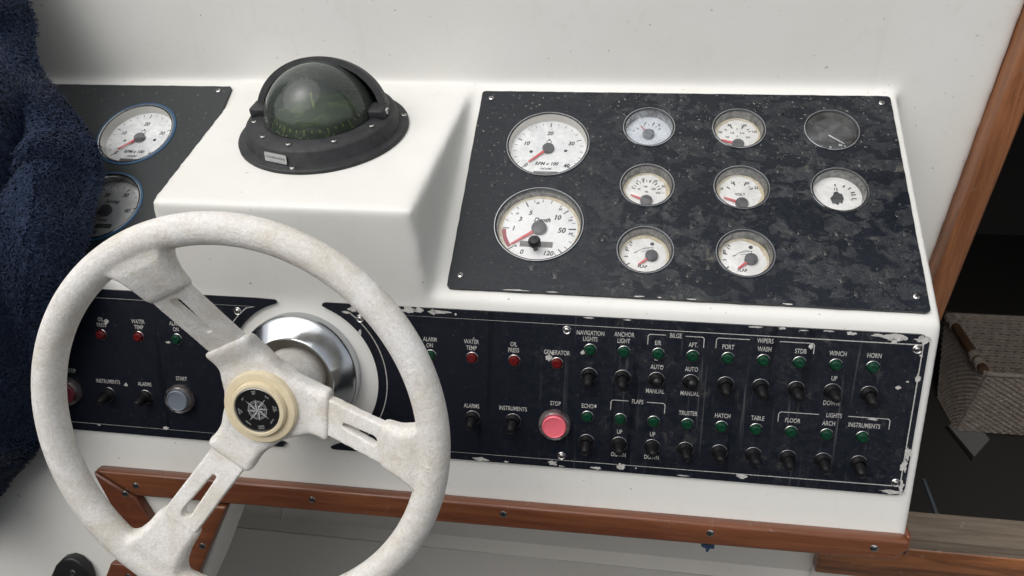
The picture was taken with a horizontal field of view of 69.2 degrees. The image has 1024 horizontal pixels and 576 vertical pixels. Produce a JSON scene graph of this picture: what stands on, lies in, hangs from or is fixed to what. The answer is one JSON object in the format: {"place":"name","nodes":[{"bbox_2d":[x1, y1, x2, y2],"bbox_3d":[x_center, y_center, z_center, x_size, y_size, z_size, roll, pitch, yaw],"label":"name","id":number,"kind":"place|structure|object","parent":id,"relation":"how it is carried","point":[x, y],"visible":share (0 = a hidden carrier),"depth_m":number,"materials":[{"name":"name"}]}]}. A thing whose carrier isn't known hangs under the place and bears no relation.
{"place":"outdoors","nodes":[
{"label":"outdoors","id":0,"kind":"place"},
{"bbox_2d":[28,0,1023,263],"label":"bulkhead","id":1,"kind":"object","parent":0,"point":[960,46],"visible":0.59,"depth_m":0.80,"materials":[{"name":"white paint"}]},
{"bbox_2d":[909,234,1023,520],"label":"cabin floor","id":2,"kind":"structure","parent":0,"point":[987,481],"depth_m":1.71,"materials":[{"name":"grey"}]},
{"bbox_2d":[922,478,938,513],"bbox_3d":[0.886,0.448,1.569,0.007,0.005,0.124,4,31,10],"label":"floor strip","id":3,"kind":"object","parent":2,"relation":"on","point":[931,500],"visible":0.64,"depth_m":1.57,"materials":[{"name":"grey metal"}]},
{"bbox_2d":[945,424,989,460],"bbox_3d":[1.070,0.345,1.740,0.080,0.004,0.167,-1,30,2],"label":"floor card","id":4,"kind":"object","parent":2,"relation":"on","point":[971,444],"visible":0.81,"depth_m":1.72,"materials":[{"name":"grey"}]},
{"bbox_2d":[937,311,1023,434],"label":"wicker basket","id":5,"kind":"object","parent":2,"relation":"on","point":[975,393],"visible":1,"depth_m":1.75,"materials":[{"name":"brown wicker"}]},
{"bbox_2d":[976,114,1023,234],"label":"cabin wall","id":6,"kind":"structure","parent":0,"point":[1003,214],"depth_m":2.57,"materials":[{"name":"grey"}]},
{"bbox_2d":[929,4,1023,320],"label":"door frame","id":7,"kind":"object","parent":6,"relation":"attached to","point":[996,132],"depth_m":0.79,"materials":[{"name":"brown wood"}]},
{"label":"cockpit floor","id":8,"kind":"structure","parent":0,"visible":0},
{"bbox_2d":[0,54,939,575],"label":"helm console","id":9,"kind":"object","parent":8,"relation":"on","point":[388,222],"visible":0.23,"depth_m":0.74,"materials":[{"name":"white plastic"}]},
{"bbox_2d":[0,0,107,495],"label":"towel","id":10,"kind":"object","parent":9,"relation":"on","point":[52,174],"visible":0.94,"depth_m":0.73,"materials":[{"name":"blue fabric"}]},
{"bbox_2d":[52,553,94,575],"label":"deck fitting","id":11,"kind":"object","parent":9,"relation":"attached to","point":[75,564],"visible":1,"depth_m":0.84,"materials":[{"name":"black plastic"}]},
{"bbox_2d":[95,470,154,527],"bbox_3d":[-0.407,0.269,0.818,0.090,0.143,0.014,3,15,8],"label":"teak strip","id":12,"kind":"object","parent":9,"relation":"attached to","point":[133,510],"visible":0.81,"depth_m":0.80,"materials":[{"name":"brown wood"}]},
{"bbox_2d":[52,84,231,260],"bbox_3d":[-0.556,-0.137,0.839,0.430,0.006,0.258,3,60,8],"label":"instrument panel","id":13,"kind":"object","parent":9,"relation":"on","point":[197,111],"visible":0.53,"depth_m":0.86,"materials":[{"name":"black plastic"}]},
{"bbox_2d":[88,172,142,240],"bbox_3d":[-0.441,-0.086,0.801,0.092,0.013,0.092,3,60,8],"label":"gauge","id":14,"kind":"object","parent":13,"relation":"attached to","point":[120,201],"visible":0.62,"depth_m":0.81,"materials":[{"name":"silver metal"}]},
{"bbox_2d":[96,103,176,164],"bbox_3d":[-0.429,-0.175,0.852,0.094,0.012,0.094,3,60,8],"label":"gauge","id":15,"kind":"object","parent":13,"relation":"attached to","point":[134,134],"visible":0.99,"depth_m":0.86,"materials":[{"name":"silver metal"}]},
{"bbox_2d":[107,559,202,575],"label":"teak board","id":16,"kind":"object","parent":9,"relation":"attached to","point":[117,568],"visible":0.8,"depth_m":0.83,"materials":[{"name":"brown wood"}]},
{"bbox_2d":[67,289,286,446],"bbox_3d":[-0.508,0.074,0.785,0.561,0.160,0.006,3,16,8],"label":"control panel","id":17,"kind":"object","parent":9,"relation":"attached to","point":[157,363],"visible":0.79,"depth_m":0.77,"materials":[{"name":"black plastic"}]},
{"bbox_2d":[67,377,81,405],"bbox_3d":[-0.471,0.110,0.784,0.031,0.031,0.008,3,16,8],"label":"push button","id":18,"kind":"object","parent":17,"relation":"attached to","point":[74,393],"visible":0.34,"depth_m":0.78,"materials":[{"name":"red plastic"}]},
{"bbox_2d":[96,329,106,339],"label":"indicator lamp","id":19,"kind":"object","parent":17,"relation":"attached to","point":[101,334],"visible":1,"depth_m":0.76,"materials":[{"name":"red plastic"}]},
{"bbox_2d":[97,387,114,404],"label":"toggle switch","id":20,"kind":"object","parent":17,"relation":"attached to","point":[107,394],"visible":1,"depth_m":0.78,"materials":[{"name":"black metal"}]},
{"bbox_2d":[133,331,143,341],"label":"indicator lamp","id":21,"kind":"object","parent":17,"relation":"attached to","point":[138,336],"visible":1,"depth_m":0.75,"materials":[{"name":"red plastic"}]},
{"bbox_2d":[134,390,151,406],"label":"toggle switch","id":22,"kind":"object","parent":17,"relation":"attached to","point":[144,397],"visible":1,"depth_m":0.77,"materials":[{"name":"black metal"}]},
{"bbox_2d":[171,333,181,344],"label":"indicator lamp","id":23,"kind":"object","parent":17,"relation":"attached to","point":[176,338],"visible":1,"depth_m":0.75,"materials":[{"name":"green plastic"}]},
{"bbox_2d":[164,384,194,413],"bbox_3d":[-0.344,0.115,0.765,0.031,0.031,0.008,3,15,8],"label":"push button","id":24,"kind":"object","parent":17,"relation":"attached to","point":[179,399],"visible":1,"depth_m":0.76,"materials":[{"name":"grey plastic"}]},
{"bbox_2d":[189,503,229,572],"bbox_3d":[-0.348,0.286,0.814,0.089,0.119,0.014,3,16,8],"label":"teak strip","id":25,"kind":"object","parent":9,"relation":"attached to","point":[203,545],"visible":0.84,"depth_m":0.80,"materials":[{"name":"brown wood"}]},
{"bbox_2d":[31,211,450,575],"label":"steering wheel","id":26,"kind":"object","parent":9,"relation":"attached to","point":[271,398],"visible":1,"depth_m":0.62,"materials":[{"name":"white plastic"}]},
{"bbox_2d":[251,312,360,404],"bbox_3d":[-0.212,0.087,0.730,0.123,0.123,0.027,3,15,8],"label":"column collar","id":27,"kind":"object","parent":9,"relation":"attached to","point":[327,344],"depth_m":0.71,"materials":[{"name":"silver metal"}]},
{"bbox_2d":[238,56,408,174],"bbox_3d":[-0.197,-0.191,0.752,0.175,0.071,0.175,3,40,8],"label":"compass","id":28,"kind":"object","parent":9,"relation":"on","point":[316,115],"visible":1,"depth_m":0.74,"materials":[{"name":"black plastic"}]},
{"bbox_2d":[97,465,909,559],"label":"teak trim","id":29,"kind":"structure","parent":9,"relation":"attached to","point":[560,517],"depth_m":0.73,"materials":[{"name":"brown wood"}]},
{"bbox_2d":[701,544,713,551],"bbox_3d":[0.190,0.249,0.719,0.023,0.012,0.007,3,15,8],"label":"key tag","id":30,"kind":"object","parent":29,"relation":"hanging from","point":[707,547],"visible":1,"depth_m":0.72,"materials":[{"name":"blue plastic"}]},
{"bbox_2d":[903,524,910,555],"bbox_3d":[0.382,0.202,0.762,0.005,0.022,0.166,3,30,8],"label":"teak return","id":31,"kind":"object","parent":29,"relation":"attached to","point":[907,534],"visible":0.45,"depth_m":0.69,"materials":[{"name":"brown wood"}]},
{"bbox_2d":[322,302,930,494],"bbox_3d":[0.089,0.102,0.699,0.554,0.158,0.005,3,15,8],"label":"control panel","id":32,"kind":"object","parent":9,"relation":"attached to","point":[492,387],"visible":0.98,"depth_m":0.69,"materials":[{"name":"black plastic"}]},
{"bbox_2d":[427,349,436,360],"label":"indicator lamp","id":33,"kind":"object","parent":32,"relation":"attached to","point":[432,354],"visible":0.53,"depth_m":0.71,"materials":[{"name":"green plastic"}]},
{"bbox_2d":[466,352,477,363],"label":"indicator lamp","id":34,"kind":"object","parent":32,"relation":"attached to","point":[471,358],"visible":1,"depth_m":0.70,"materials":[{"name":"red plastic"}]},
{"bbox_2d":[465,411,479,430],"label":"toggle switch","id":35,"kind":"object","parent":32,"relation":"attached to","point":[471,421],"visible":1,"depth_m":0.72,"materials":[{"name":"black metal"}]},
{"bbox_2d":[505,413,520,433],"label":"toggle switch","id":36,"kind":"object","parent":32,"relation":"attached to","point":[512,425],"visible":1,"depth_m":0.71,"materials":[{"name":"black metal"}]},
{"bbox_2d":[508,355,519,365],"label":"indicator lamp","id":37,"kind":"object","parent":32,"relation":"attached to","point":[513,360],"visible":1,"depth_m":0.70,"materials":[{"name":"red plastic"}]},
{"bbox_2d":[538,409,570,440],"bbox_3d":[0.041,0.132,0.710,0.031,0.031,0.008,3,15,8],"label":"push button","id":38,"kind":"object","parent":32,"relation":"attached to","point":[554,424],"visible":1,"depth_m":0.71,"materials":[{"name":"red plastic"}]},
{"bbox_2d":[551,357,562,368],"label":"indicator lamp","id":39,"kind":"object","parent":32,"relation":"attached to","point":[557,362],"visible":1,"depth_m":0.69,"materials":[{"name":"red plastic"}]},
{"bbox_2d":[578,434,593,455],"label":"toggle switch","id":40,"kind":"object","parent":32,"relation":"attached to","point":[585,446],"visible":1,"depth_m":0.71,"materials":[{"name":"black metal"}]},
{"bbox_2d":[581,411,593,421],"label":"indicator lamp","id":41,"kind":"object","parent":32,"relation":"attached to","point":[588,416],"visible":1,"depth_m":0.70,"materials":[{"name":"green plastic"}]},
{"bbox_2d":[581,368,596,388],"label":"toggle switch","id":42,"kind":"object","parent":32,"relation":"attached to","point":[588,380],"visible":1,"depth_m":0.69,"materials":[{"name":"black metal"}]},
{"bbox_2d":[584,344,596,355],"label":"indicator lamp","id":43,"kind":"object","parent":32,"relation":"attached to","point":[590,349],"visible":1,"depth_m":0.69,"materials":[{"name":"green plastic"}]},
{"bbox_2d":[611,437,626,455],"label":"toggle switch","id":44,"kind":"object","parent":32,"relation":"attached to","point":[618,445],"visible":1,"depth_m":0.70,"materials":[{"name":"black plastic"}]},
{"bbox_2d":[614,413,626,424],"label":"indicator lamp","id":45,"kind":"object","parent":32,"relation":"attached to","point":[620,418],"visible":1,"depth_m":0.70,"materials":[{"name":"green plastic"}]},
{"bbox_2d":[614,370,630,390],"bbox_3d":[0.102,0.086,0.684,0.016,0.016,0.016,3,15,8],"label":"toggle switch","id":46,"kind":"object","parent":32,"relation":"attached to","point":[622,382],"visible":1,"depth_m":0.69,"materials":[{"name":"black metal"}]},
{"bbox_2d":[617,346,629,357],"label":"indicator lamp","id":47,"kind":"object","parent":32,"relation":"attached to","point":[623,351],"visible":1,"depth_m":0.68,"materials":[{"name":"green plastic"}]},
{"bbox_2d":[644,439,659,457],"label":"toggle switch","id":48,"kind":"object","parent":32,"relation":"attached to","point":[651,447],"visible":1,"depth_m":0.70,"materials":[{"name":"black plastic"}]},
{"bbox_2d":[647,416,659,426],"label":"indicator lamp","id":49,"kind":"object","parent":32,"relation":"attached to","point":[653,421],"visible":1,"depth_m":0.69,"materials":[{"name":"green plastic"}]},
{"bbox_2d":[648,372,664,387],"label":"toggle switch","id":50,"kind":"object","parent":32,"relation":"attached to","point":[656,378],"visible":1,"depth_m":0.68,"materials":[{"name":"black plastic"}]},
{"bbox_2d":[652,348,664,359],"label":"indicator lamp","id":51,"kind":"object","parent":32,"relation":"attached to","point":[658,354],"visible":1,"depth_m":0.68,"materials":[{"name":"green plastic"}]},
{"bbox_2d":[677,442,693,461],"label":"toggle switch","id":52,"kind":"object","parent":32,"relation":"attached to","point":[685,450],"visible":1,"depth_m":0.69,"materials":[{"name":"black plastic"}]},
{"bbox_2d":[681,418,693,429],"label":"indicator lamp","id":53,"kind":"object","parent":32,"relation":"attached to","point":[687,423],"visible":1,"depth_m":0.69,"materials":[{"name":"green plastic"}]},
{"bbox_2d":[682,374,698,389],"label":"toggle switch","id":54,"kind":"object","parent":32,"relation":"attached to","point":[691,381],"visible":1,"depth_m":0.68,"materials":[{"name":"black plastic"}]},
{"bbox_2d":[686,350,698,361],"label":"indicator lamp","id":55,"kind":"object","parent":32,"relation":"attached to","point":[692,355],"visible":1,"depth_m":0.67,"materials":[{"name":"green plastic"}]},
{"bbox_2d":[710,445,726,463],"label":"toggle switch","id":56,"kind":"object","parent":32,"relation":"attached to","point":[718,453],"visible":1,"depth_m":0.69,"materials":[{"name":"black plastic"}]},
{"bbox_2d":[715,421,727,431],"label":"indicator lamp","id":57,"kind":"object","parent":32,"relation":"attached to","point":[721,426],"visible":1,"depth_m":0.69,"materials":[{"name":"green plastic"}]},
{"bbox_2d":[717,377,733,397],"bbox_3d":[0.194,0.090,0.670,0.016,0.015,0.016,3,16,8],"label":"toggle switch","id":58,"kind":"object","parent":32,"relation":"attached to","point":[725,389],"visible":1,"depth_m":0.67,"materials":[{"name":"black plastic"}]},
{"bbox_2d":[721,352,734,363],"bbox_3d":[0.195,0.064,0.669,0.012,0.012,0.004,3,16,8],"label":"indicator lamp","id":59,"kind":"object","parent":32,"relation":"attached to","point":[727,357],"visible":1,"depth_m":0.67,"materials":[{"name":"green plastic"}]},
{"bbox_2d":[745,447,761,466],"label":"toggle switch","id":60,"kind":"object","parent":32,"relation":"attached to","point":[753,455],"visible":1,"depth_m":0.69,"materials":[{"name":"black plastic"}]},
{"bbox_2d":[749,423,762,434],"bbox_3d":[0.225,0.131,0.683,0.012,0.012,0.004,3,16,8],"label":"indicator lamp","id":61,"kind":"object","parent":32,"relation":"attached to","point":[755,429],"visible":1,"depth_m":0.68,"materials":[{"name":"green plastic"}]},
{"bbox_2d":[752,379,768,399],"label":"toggle switch","id":62,"kind":"object","parent":32,"relation":"attached to","point":[761,391],"visible":1,"depth_m":0.67,"materials":[{"name":"black plastic"}]},
{"bbox_2d":[756,354,769,366],"bbox_3d":[0.226,0.066,0.665,0.012,0.012,0.004,3,16,8],"label":"indicator lamp","id":63,"kind":"object","parent":32,"relation":"attached to","point":[762,360],"visible":1,"depth_m":0.66,"materials":[{"name":"green plastic"}]},
{"bbox_2d":[779,450,795,471],"bbox_3d":[0.254,0.159,0.680,0.016,0.016,0.016,3,15,8],"label":"toggle switch","id":64,"kind":"object","parent":32,"relation":"attached to","point":[786,459],"visible":1,"depth_m":0.68,"materials":[{"name":"black plastic"}]},
{"bbox_2d":[784,426,797,437],"bbox_3d":[0.255,0.132,0.678,0.012,0.012,0.004,3,16,8],"label":"indicator lamp","id":65,"kind":"object","parent":32,"relation":"attached to","point":[791,432],"visible":1,"depth_m":0.68,"materials":[{"name":"green plastic"}]},
{"bbox_2d":[787,381,804,402],"bbox_3d":[0.255,0.093,0.662,0.016,0.016,0.016,3,16,8],"label":"toggle switch","id":66,"kind":"object","parent":32,"relation":"attached to","point":[796,393],"visible":1,"depth_m":0.66,"materials":[{"name":"black plastic"}]},
{"bbox_2d":[792,356,805,368],"bbox_3d":[0.256,0.067,0.661,0.012,0.012,0.004,3,16,8],"label":"indicator lamp","id":67,"kind":"object","parent":32,"relation":"attached to","point":[798,362],"visible":1,"depth_m":0.66,"materials":[{"name":"green plastic"}]},
{"bbox_2d":[814,453,831,474],"bbox_3d":[0.285,0.161,0.675,0.016,0.016,0.016,3,15,8],"label":"toggle switch","id":68,"kind":"object","parent":32,"relation":"attached to","point":[822,463],"visible":1,"depth_m":0.68,"materials":[{"name":"black plastic"}]},
{"bbox_2d":[819,428,832,439],"bbox_3d":[0.286,0.134,0.674,0.012,0.012,0.004,3,16,8],"label":"indicator lamp","id":69,"kind":"object","parent":32,"relation":"attached to","point":[825,434],"visible":1,"depth_m":0.67,"materials":[{"name":"green plastic"}]},
{"bbox_2d":[823,383,840,402],"bbox_3d":[0.286,0.095,0.657,0.016,0.015,0.016,3,16,8],"label":"toggle switch","id":70,"kind":"object","parent":32,"relation":"attached to","point":[832,391],"visible":1,"depth_m":0.66,"materials":[{"name":"black plastic"}]},
{"bbox_2d":[829,358,842,370],"bbox_3d":[0.287,0.069,0.656,0.012,0.012,0.004,3,16,8],"label":"indicator lamp","id":71,"kind":"object","parent":32,"relation":"attached to","point":[836,364],"visible":1,"depth_m":0.66,"materials":[{"name":"green plastic"}]},
{"bbox_2d":[849,455,866,477],"bbox_3d":[0.316,0.162,0.671,0.016,0.016,0.016,3,16,8],"label":"toggle switch","id":72,"kind":"object","parent":32,"relation":"attached to","point":[859,468],"visible":1,"depth_m":0.67,"materials":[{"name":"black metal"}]},
{"bbox_2d":[855,431,868,442],"bbox_3d":[0.317,0.135,0.670,0.012,0.012,0.004,3,16,8],"label":"indicator lamp","id":73,"kind":"object","parent":32,"relation":"attached to","point":[861,436],"visible":1,"depth_m":0.67,"materials":[{"name":"green plastic"}]},
{"bbox_2d":[859,386,877,407],"bbox_3d":[0.316,0.096,0.653,0.016,0.015,0.016,3,16,8],"label":"toggle switch","id":74,"kind":"object","parent":32,"relation":"attached to","point":[870,399],"visible":1,"depth_m":0.65,"materials":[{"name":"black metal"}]},
{"bbox_2d":[866,361,879,372],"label":"indicator lamp","id":75,"kind":"object","parent":32,"relation":"attached to","point":[873,367],"visible":1,"depth_m":0.65,"materials":[{"name":"green plastic"}]},
{"bbox_2d":[447,91,930,313],"bbox_3d":[0.165,-0.099,0.736,0.430,0.006,0.256,3,60,8],"label":"instrument panel","id":76,"kind":"object","parent":9,"relation":"attached to","point":[588,264],"visible":1,"depth_m":0.72,"materials":[{"name":"black plastic"}]},
{"bbox_2d":[494,187,583,261],"bbox_3d":[0.026,-0.063,0.730,0.089,0.019,0.089,3,60,8],"label":"gauge","id":77,"kind":"object","parent":76,"relation":"attached to","point":[537,226],"visible":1,"depth_m":0.74,"materials":[{"name":"silver metal"}]},
{"bbox_2d":[506,112,589,175],"bbox_3d":[0.038,-0.150,0.784,0.088,0.012,0.088,3,60,8],"label":"gauge","id":78,"kind":"object","parent":76,"relation":"attached to","point":[548,144],"visible":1,"depth_m":0.79,"materials":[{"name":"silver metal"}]},
{"bbox_2d":[616,226,673,273],"bbox_3d":[0.126,-0.034,0.706,0.054,0.012,0.054,3,60,8],"label":"gauge","id":79,"kind":"object","parent":76,"relation":"attached to","point":[644,249],"visible":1,"depth_m":0.71,"materials":[{"name":"silver metal"}]},
{"bbox_2d":[620,164,674,206],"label":"gauge","id":80,"kind":"object","parent":76,"relation":"attached to","point":[647,185],"visible":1,"depth_m":0.75,"materials":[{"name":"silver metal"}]},
{"bbox_2d":[623,107,674,146],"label":"gauge","id":81,"kind":"object","parent":76,"relation":"attached to","point":[648,127],"visible":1,"depth_m":0.79,"materials":[{"name":"silver metal"}]},
{"bbox_2d":[480,95,910,301],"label":"water drops","id":82,"kind":"object","parent":76,"relation":"on","point":[842,278],"visible":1,"depth_m":0.71,"materials":[{"name":"white"}]},
{"bbox_2d":[712,109,765,148],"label":"gauge","id":83,"kind":"object","parent":76,"relation":"attached to","point":[739,128],"visible":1,"depth_m":0.78,"materials":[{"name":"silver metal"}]},
{"bbox_2d":[713,166,769,209],"bbox_3d":[0.226,-0.096,0.732,0.054,0.012,0.054,3,60,8],"label":"gauge","id":84,"kind":"object","parent":76,"relation":"attached to","point":[742,187],"visible":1,"depth_m":0.74,"materials":[{"name":"silver metal"}]},
{"bbox_2d":[716,229,775,277],"bbox_3d":[0.217,-0.030,0.693,0.054,0.012,0.054,3,60,8],"label":"gauge","id":85,"kind":"object","parent":76,"relation":"attached to","point":[744,253],"visible":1,"depth_m":0.70,"materials":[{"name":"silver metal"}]},
{"bbox_2d":[804,110,859,150],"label":"gauge","id":86,"kind":"object","parent":76,"relation":"attached to","point":[834,130],"visible":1,"depth_m":0.76,"materials":[{"name":"black metal"}]},
{"bbox_2d":[810,168,869,212],"bbox_3d":[0.316,-0.092,0.719,0.054,0.012,0.054,3,60,8],"label":"gauge","id":87,"kind":"object","parent":76,"relation":"attached to","point":[841,190],"visible":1,"depth_m":0.72,"materials":[{"name":"silver metal"}]},
{"bbox_2d":[216,505,850,575],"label":"recess wall","id":88,"kind":"structure","parent":8,"relation":"on","point":[266,541],"depth_m":1.09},
{"bbox_2d":[813,511,1023,575],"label":"door sill","id":89,"kind":"structure","parent":88,"relation":"attached to","point":[947,545],"depth_m":0.96,"materials":[{"name":"brown wood"}]}
]}

